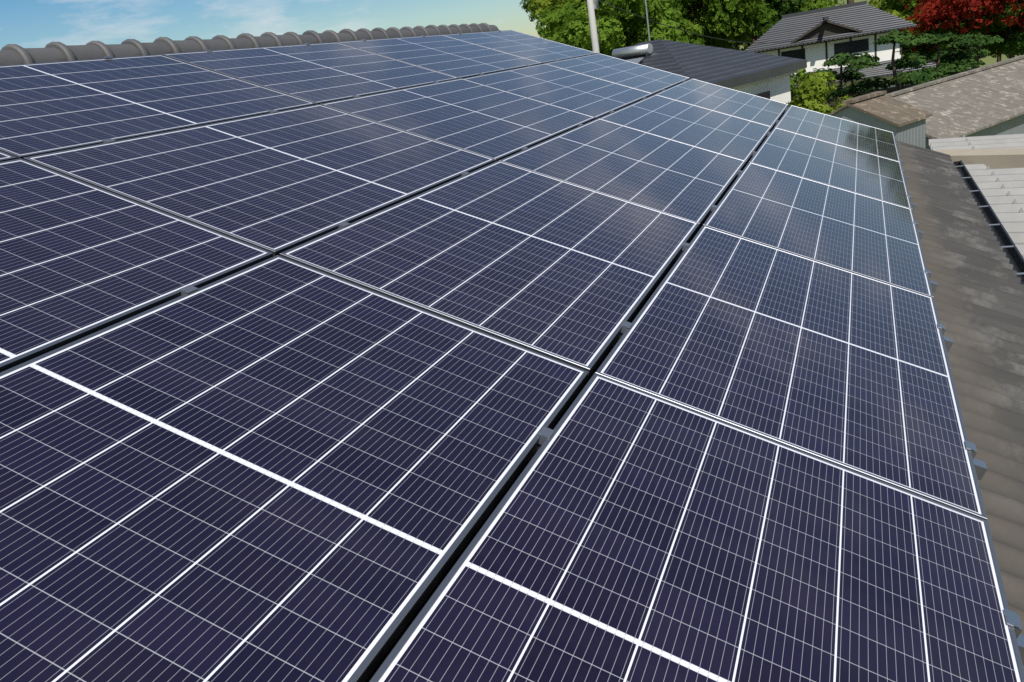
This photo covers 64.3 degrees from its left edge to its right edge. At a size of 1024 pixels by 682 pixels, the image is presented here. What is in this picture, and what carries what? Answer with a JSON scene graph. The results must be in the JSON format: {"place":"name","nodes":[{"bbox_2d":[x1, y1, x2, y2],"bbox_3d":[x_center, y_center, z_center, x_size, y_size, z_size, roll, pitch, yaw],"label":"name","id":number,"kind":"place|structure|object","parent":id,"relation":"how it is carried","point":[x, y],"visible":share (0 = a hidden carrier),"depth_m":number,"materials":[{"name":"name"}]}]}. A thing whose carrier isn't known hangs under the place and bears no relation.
{"place":"outdoors","nodes":[
{"label":"outdoors","id":0,"kind":"place"},
{"bbox_2d":[0,0,829,49],"label":"sky","id":1,"kind":"structure","parent":0,"point":[23,23],"materials":[{"name":"blue"}]},
{"bbox_2d":[732,0,1020,78],"bbox_3d":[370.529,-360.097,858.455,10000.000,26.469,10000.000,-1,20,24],"label":"ground","id":2,"kind":"structure","parent":0,"point":[986,59],"depth_m":81.00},
{"bbox_2d":[520,0,556,24],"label":"tree","id":3,"kind":"object","parent":2,"relation":"on","point":[525,5],"visible":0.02,"depth_m":73.69,"materials":[{"name":"green plant"}]},
{"bbox_2d":[587,0,598,52],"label":"utility pole","id":4,"kind":"object","parent":2,"relation":"on","point":[592,5],"visible":0.26,"depth_m":31.48,"materials":[{"name":"concrete"}]},
{"bbox_2d":[599,16,599,52],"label":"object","id":5,"kind":"object","parent":4,"relation":"attached to","point":[599,34],"visible":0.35,"depth_m":31.60,"materials":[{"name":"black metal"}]},
{"bbox_2d":[528,0,658,37],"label":"tree","id":6,"kind":"object","parent":2,"relation":"on","point":[538,9],"visible":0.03,"depth_m":60.98,"materials":[{"name":"green plant"}]},
{"bbox_2d":[535,0,688,56],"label":"tree","id":7,"kind":"object","parent":2,"relation":"on","point":[570,20],"visible":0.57,"depth_m":51.15,"materials":[{"name":"green plant"}]},
{"bbox_2d":[640,0,686,35],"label":"tree","id":8,"kind":"object","parent":2,"relation":"on","point":[670,14],"visible":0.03,"depth_m":61.22,"materials":[{"name":"green plant"}]},
{"bbox_2d":[666,0,711,42],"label":"tree","id":9,"kind":"object","parent":2,"relation":"on","point":[697,11],"visible":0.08,"depth_m":67.88,"materials":[{"name":"green plant"}]},
{"bbox_2d":[612,0,806,102],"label":"white building","id":10,"kind":"structure","parent":2,"relation":"on","point":[767,76],"depth_m":30.96,"materials":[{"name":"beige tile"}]},
{"bbox_2d":[658,0,776,50],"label":"tree","id":11,"kind":"object","parent":2,"relation":"on","point":[732,20],"visible":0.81,"depth_m":63.07,"materials":[{"name":"green plant"}]},
{"bbox_2d":[709,0,806,46],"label":"tree","id":12,"kind":"object","parent":2,"relation":"on","point":[783,7],"visible":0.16,"depth_m":69.80,"materials":[{"name":"green plant"}]},
{"bbox_2d":[790,68,805,101],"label":"young tree","id":13,"kind":"object","parent":2,"relation":"on","point":[800,72],"visible":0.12,"depth_m":42.13,"materials":[{"name":"green plant"}]},
{"bbox_2d":[789,0,844,11],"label":"tree","id":14,"kind":"object","parent":2,"relation":"on","point":[813,4],"visible":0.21,"depth_m":75.54,"materials":[{"name":"green plant"}]},
{"bbox_2d":[786,71,854,114],"bbox_3d":[11.329,-7.213,29.981,2.919,5.205,3.015,6,24,39],"label":"bush","id":15,"kind":"object","parent":2,"relation":"on","point":[814,88],"visible":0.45,"depth_m":29.04,"materials":[{"name":"green plant"}]},
{"bbox_2d":[800,53,879,112],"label":"tree","id":16,"kind":"object","parent":2,"relation":"on","point":[851,74],"visible":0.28,"depth_m":43.24,"materials":[{"name":"green plant"}]},
{"bbox_2d":[745,1,943,105],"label":"house","id":17,"kind":"structure","parent":2,"relation":"on","point":[850,29],"depth_m":56.45,"materials":[{"name":"tile"}]},
{"bbox_2d":[598,0,805,42],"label":"power line","id":18,"kind":"object","parent":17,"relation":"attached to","point":[683,30],"visible":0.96,"depth_m":37.90,"materials":[{"name":"black metal"}]},
{"bbox_2d":[868,0,883,7],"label":"tree","id":19,"kind":"object","parent":2,"relation":"on","point":[876,3],"visible":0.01,"depth_m":87.69,"materials":[{"name":"green plant"}]},
{"bbox_2d":[828,90,931,147],"bbox_3d":[10.130,-4.449,23.243,1.740,4.968,2.840,-22,22,-33],"label":"annex","id":20,"kind":"object","parent":2,"relation":"on","point":[904,122],"visible":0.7,"depth_m":21.94,"materials":[{"name":"tile"}]},
{"bbox_2d":[838,29,949,91],"bbox_3d":[19.352,-12.455,40.383,5.856,5.871,6.465,-1,20,24],"label":"tree","id":21,"kind":"object","parent":2,"relation":"on","point":[905,38],"visible":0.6,"depth_m":39.61,"materials":[{"name":"green plant"}]},
{"bbox_2d":[883,9,917,22],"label":"hill bush","id":22,"kind":"object","parent":2,"relation":"on","point":[895,13],"visible":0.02,"depth_m":75.84,"materials":[{"name":"green plant"}]},
{"bbox_2d":[878,0,942,20],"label":"tree","id":23,"kind":"object","parent":2,"relation":"on","point":[898,5],"visible":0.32,"depth_m":78.53,"materials":[{"name":"green plant"}]},
{"bbox_2d":[901,28,921,55],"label":"hill bush","id":24,"kind":"object","parent":2,"relation":"on","point":[910,51],"visible":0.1,"depth_m":67.58,"materials":[{"name":"green plant"}]},
{"bbox_2d":[902,20,936,55],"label":"hill bush","id":25,"kind":"object","parent":2,"relation":"on","point":[919,47],"visible":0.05,"depth_m":71.41,"materials":[{"name":"green plant"}]},
{"bbox_2d":[887,30,984,85],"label":"tree","id":26,"kind":"object","parent":2,"relation":"on","point":[956,53],"visible":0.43,"depth_m":41.62,"materials":[{"name":"green plant"}]},
{"bbox_2d":[918,12,980,74],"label":"hill bush","id":27,"kind":"object","parent":2,"relation":"on","point":[934,51],"visible":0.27,"depth_m":65.91,"materials":[{"name":"green plant"}]},
{"bbox_2d":[885,55,1023,149],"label":"slate shed","id":28,"kind":"structure","parent":2,"relation":"on","point":[987,100],"depth_m":27.56,"materials":[{"name":"grey stone"}]},
{"bbox_2d":[919,31,1003,83],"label":"tree","id":29,"kind":"object","parent":2,"relation":"on","point":[972,63],"visible":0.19,"depth_m":45.88,"materials":[{"name":"green plant"}]},
{"bbox_2d":[902,0,1023,69],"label":"maple","id":30,"kind":"object","parent":2,"relation":"on","point":[937,10],"visible":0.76,"depth_m":62.16,"materials":[{"name":"red plant"}]},
{"bbox_2d":[928,133,1023,257],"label":"roof","id":31,"kind":"structure","parent":2,"relation":"on","point":[1002,190],"depth_m":10.48,"materials":[{"name":"grey metal"}]},
{"bbox_2d":[933,148,1023,168],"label":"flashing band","id":32,"kind":"object","parent":31,"relation":"attached to","point":[1003,158],"depth_m":11.35,"materials":[{"name":"beige metal"}]},
{"bbox_2d":[957,0,1023,58],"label":"tree","id":33,"kind":"object","parent":2,"relation":"on","point":[1010,46],"visible":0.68,"depth_m":61.51,"materials":[{"name":"green plant"}]},
{"bbox_2d":[982,6,1002,61],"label":"hill bush","id":34,"kind":"object","parent":2,"relation":"on","point":[998,55],"visible":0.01,"depth_m":71.45,"materials":[{"name":"green plant"}]},
{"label":"house","id":35,"kind":"structure","parent":2,"relation":"on"},
{"bbox_2d":[365,111,1023,681],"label":"roof","id":36,"kind":"structure","parent":35,"relation":"on","point":[979,297],"depth_m":3.44,"materials":[{"name":"tile"}]},
{"bbox_2d":[0,151,16,161],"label":"panel","id":37,"kind":"object","parent":36,"relation":"on","point":[4,156],"visible":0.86,"depth_m":2.69,"materials":[{"name":"blue glass"}]},
{"bbox_2d":[0,50,23,65],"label":"ridge tile","id":38,"kind":"object","parent":36,"relation":"on","point":[9,57],"visible":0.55,"depth_m":3.92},
{"bbox_2d":[86,41,141,57],"bbox_3d":[-2.218,-1.591,4.543,0.214,0.170,0.280,-1,20,23],"label":"ridge tile","id":39,"kind":"object","parent":36,"relation":"on","point":[119,50],"visible":0.38,"depth_m":4.48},
{"bbox_2d":[0,158,272,372],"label":"panel","id":40,"kind":"object","parent":36,"relation":"on","point":[79,259],"visible":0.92,"depth_m":2.21,"materials":[{"name":"blue glass"}]},
{"bbox_2d":[121,39,172,55],"bbox_3d":[-2.126,-1.680,4.758,0.214,0.170,0.280,-2,20,23],"label":"ridge tile","id":41,"kind":"object","parent":36,"relation":"on","point":[154,48],"visible":0.45,"depth_m":4.68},
{"bbox_2d":[0,55,315,158],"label":"panel","id":42,"kind":"object","parent":36,"relation":"on","point":[48,107],"visible":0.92,"depth_m":3.55,"materials":[{"name":"blue glass"}]},
{"bbox_2d":[154,37,201,52],"bbox_3d":[-2.033,-1.772,4.972,0.214,0.170,0.280,-1,20,23],"label":"ridge tile","id":43,"kind":"object","parent":36,"relation":"on","point":[178,46],"visible":0.46,"depth_m":4.90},
{"bbox_2d":[185,36,229,50],"bbox_3d":[-1.938,-1.857,5.186,0.214,0.170,0.280,-1,20,24],"label":"ridge tile","id":44,"kind":"object","parent":36,"relation":"on","point":[212,44],"visible":0.38,"depth_m":5.12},
{"bbox_2d":[212,35,254,48],"bbox_3d":[-1.848,-1.945,5.402,0.214,0.170,0.280,-2,20,24],"label":"ridge tile","id":45,"kind":"object","parent":36,"relation":"on","point":[236,43],"visible":0.41,"depth_m":5.33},
{"bbox_2d":[236,33,276,47],"bbox_3d":[-1.756,-2.037,5.616,0.214,0.170,0.280,-2,20,23],"label":"ridge tile","id":46,"kind":"object","parent":36,"relation":"on","point":[262,41],"visible":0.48,"depth_m":5.54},
{"bbox_2d":[24,104,494,256],"bbox_3d":[-0.856,-0.727,3.322,1.004,0.035,1.710,21,27,15],"label":"panel","id":47,"kind":"object","parent":36,"relation":"on","point":[276,183],"visible":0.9,"depth_m":3.07,"materials":[{"name":"blue glass"}]},
{"bbox_2d":[58,31,489,60],"bbox_3d":[-2.308,-1.442,4.329,0.160,0.100,11.260,-1,20,24],"label":"ridge bedding","id":48,"kind":"object","parent":36,"relation":"on","point":[252,46],"depth_m":4.80,"materials":[{"name":"concrete"}]},
{"bbox_2d":[45,42,104,60],"bbox_3d":[-2.310,-1.507,4.327,0.214,0.170,0.280,-1,21,24],"label":"ridge tile","id":49,"kind":"object","parent":48,"relation":"on","point":[77,52],"visible":0.5,"depth_m":4.26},
{"bbox_2d":[261,32,298,45],"bbox_3d":[-1.662,-2.127,5.829,0.214,0.170,0.280,-1,20,24],"label":"ridge tile","id":50,"kind":"object","parent":36,"relation":"on","point":[282,40],"visible":0.4,"depth_m":5.75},
{"bbox_2d":[0,255,587,681],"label":"panel","id":51,"kind":"object","parent":36,"relation":"on","point":[276,469],"visible":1,"depth_m":1.54,"materials":[{"name":"blue glass"}]},
{"bbox_2d":[162,42,458,104],"bbox_3d":[-1.143,-1.682,5.055,1.004,0.035,1.710,21,27,15],"label":"panel","id":52,"kind":"object","parent":36,"relation":"on","point":[318,73],"visible":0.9,"depth_m":4.88,"materials":[{"name":"blue glass"}]},
{"bbox_2d":[302,30,336,42],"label":"ridge tile","id":53,"kind":"object","parent":36,"relation":"on","point":[324,37],"visible":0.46,"depth_m":6.17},
{"bbox_2d":[323,30,353,41],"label":"ridge tile","id":54,"kind":"object","parent":36,"relation":"on","point":[340,37],"visible":0.3,"depth_m":6.39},
{"bbox_2d":[339,29,370,40],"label":"ridge tile","id":55,"kind":"object","parent":36,"relation":"on","point":[357,35],"visible":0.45,"depth_m":6.60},
{"bbox_2d":[357,28,385,39],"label":"ridge tile","id":56,"kind":"object","parent":36,"relation":"on","point":[375,34],"visible":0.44,"depth_m":6.83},
{"bbox_2d":[372,28,399,37],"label":"ridge tile","id":57,"kind":"object","parent":36,"relation":"on","point":[390,34],"visible":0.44,"depth_m":7.04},
{"bbox_2d":[400,27,425,36],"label":"ridge tile","id":58,"kind":"object","parent":36,"relation":"on","point":[416,32],"visible":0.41,"depth_m":7.42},
{"bbox_2d":[413,26,437,35],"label":"ridge tile","id":59,"kind":"object","parent":36,"relation":"on","point":[429,31],"visible":0.41,"depth_m":7.63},
{"bbox_2d":[425,25,448,34],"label":"ridge tile","id":60,"kind":"object","parent":36,"relation":"on","point":[441,30],"visible":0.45,"depth_m":7.84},
{"bbox_2d":[337,35,542,78],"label":"panel","id":61,"kind":"object","parent":36,"relation":"on","point":[454,57],"visible":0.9,"depth_m":6.40,"materials":[{"name":"blue glass"}]},
{"bbox_2d":[438,25,459,33],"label":"ridge tile","id":62,"kind":"object","parent":36,"relation":"on","point":[453,30],"visible":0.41,"depth_m":8.06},
{"bbox_2d":[320,78,595,161],"bbox_3d":[-0.218,-1.336,4.799,1.004,0.036,1.710,21,28,15],"label":"panel","id":63,"kind":"object","parent":36,"relation":"on","point":[496,124],"visible":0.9,"depth_m":4.62,"materials":[{"name":"blue glass"}]},
{"bbox_2d":[448,24,470,32],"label":"ridge tile","id":64,"kind":"object","parent":36,"relation":"on","point":[462,29],"visible":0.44,"depth_m":8.28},
{"bbox_2d":[459,24,479,32],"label":"ridge tile","id":65,"kind":"object","parent":36,"relation":"on","point":[473,29],"visible":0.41,"depth_m":8.48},
{"bbox_2d":[469,23,488,31],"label":"ridge tile","id":66,"kind":"object","parent":36,"relation":"on","point":[482,28],"visible":0.4,"depth_m":8.70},
{"bbox_2d":[478,23,498,30],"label":"ridge tile","id":67,"kind":"object","parent":36,"relation":"on","point":[492,27],"visible":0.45,"depth_m":8.93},
{"bbox_2d":[279,161,698,379],"bbox_3d":[0.069,-0.381,3.065,1.004,0.036,1.710,21,27,15],"label":"panel","id":68,"kind":"object","parent":36,"relation":"on","point":[563,271],"visible":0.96,"depth_m":2.79,"materials":[{"name":"blue glass"}]},
{"bbox_2d":[444,30,597,63],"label":"panel","id":69,"kind":"object","parent":36,"relation":"on","point":[531,47],"visible":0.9,"depth_m":7.90,"materials":[{"name":"blue glass"}]},
{"bbox_2d":[462,63,652,118],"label":"panel","id":70,"kind":"object","parent":36,"relation":"on","point":[597,98],"visible":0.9,"depth_m":6.15,"materials":[{"name":"blue glass"}]},
{"bbox_2d":[101,30,1023,665],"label":"mounting clamp","id":71,"kind":"object","parent":36,"relation":"on","point":[1013,618],"visible":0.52,"depth_m":2.27,"materials":[{"name":"silver metal"}]},
{"bbox_2d":[545,53,689,94],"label":"panel","id":72,"kind":"object","parent":36,"relation":"on","point":[654,81],"visible":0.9,"depth_m":7.64,"materials":[{"name":"blue glass"}]},
{"bbox_2d":[499,118,745,228],"bbox_3d":[0.706,-0.989,4.543,1.004,0.037,1.710,20,27,15],"label":"panel","id":73,"kind":"object","parent":36,"relation":"on","point":[665,175],"visible":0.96,"depth_m":4.36,"materials":[{"name":"blue glass"}]},
{"bbox_2d":[600,94,771,164],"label":"panel","id":74,"kind":"object","parent":36,"relation":"on","point":[707,129],"visible":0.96,"depth_m":5.88,"materials":[{"name":"blue glass"}]},
{"bbox_2d":[369,373,1023,681],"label":"panel","id":75,"kind":"object","parent":36,"relation":"on","point":[626,533],"visible":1,"depth_m":1.57,"materials":[{"name":"blue glass"}]},
{"bbox_2d":[656,78,788,129],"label":"panel","id":76,"kind":"object","parent":36,"relation":"on","point":[740,104],"visible":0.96,"depth_m":7.38,"materials":[{"name":"blue glass"}]},
{"bbox_2d":[595,226,986,519],"bbox_3d":[0.993,-0.033,2.810,1.004,0.036,1.710,21,27,15],"label":"panel","id":77,"kind":"object","parent":36,"relation":"on","point":[842,367],"visible":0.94,"depth_m":2.52,"materials":[{"name":"blue glass"}]},
{"bbox_2d":[703,162,933,297],"bbox_3d":[1.631,-0.643,4.287,1.004,0.035,1.710,21,27,15],"label":"panel","id":78,"kind":"object","parent":36,"relation":"on","point":[866,236],"visible":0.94,"depth_m":4.09,"materials":[{"name":"blue glass"}]},
{"bbox_2d":[749,127,912,208],"bbox_3d":[2.268,-1.252,5.764,1.004,0.035,1.710,21,27,15],"label":"panel","id":79,"kind":"object","parent":36,"relation":"on","point":[846,168],"visible":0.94,"depth_m":5.62,"materials":[{"name":"blue glass"}]},
{"bbox_2d":[775,105,900,161],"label":"panel","id":80,"kind":"object","parent":36,"relation":"on","point":[843,132],"visible":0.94,"depth_m":7.12,"materials":[{"name":"blue glass"}]},
{"bbox_2d":[953,160,1023,284],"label":"gutter","id":81,"kind":"object","parent":36,"relation":"attached to","point":[1011,250],"visible":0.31,"depth_m":5.75,"materials":[{"name":"black metal"}]},
{"bbox_3d":[-4.241,-0.485,5.557,4.564,1.990,11.280,-1,20,24],"label":"roof","id":82,"kind":"object","parent":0,"visible":0},
{"bbox_2d":[1,44,65,63],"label":"ridge tile","id":83,"kind":"object","parent":82,"relation":"on","point":[35,55],"visible":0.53,"depth_m":4.04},
{"bbox_2d":[283,32,317,44],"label":"ridge tile","id":84,"kind":"object","parent":82,"relation":"on","point":[302,39],"visible":0.38,"depth_m":5.97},
{"bbox_2d":[387,27,412,37],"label":"ridge tile","id":85,"kind":"object","parent":82,"relation":"on","point":[404,33],"visible":0.38,"depth_m":7.23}
]}

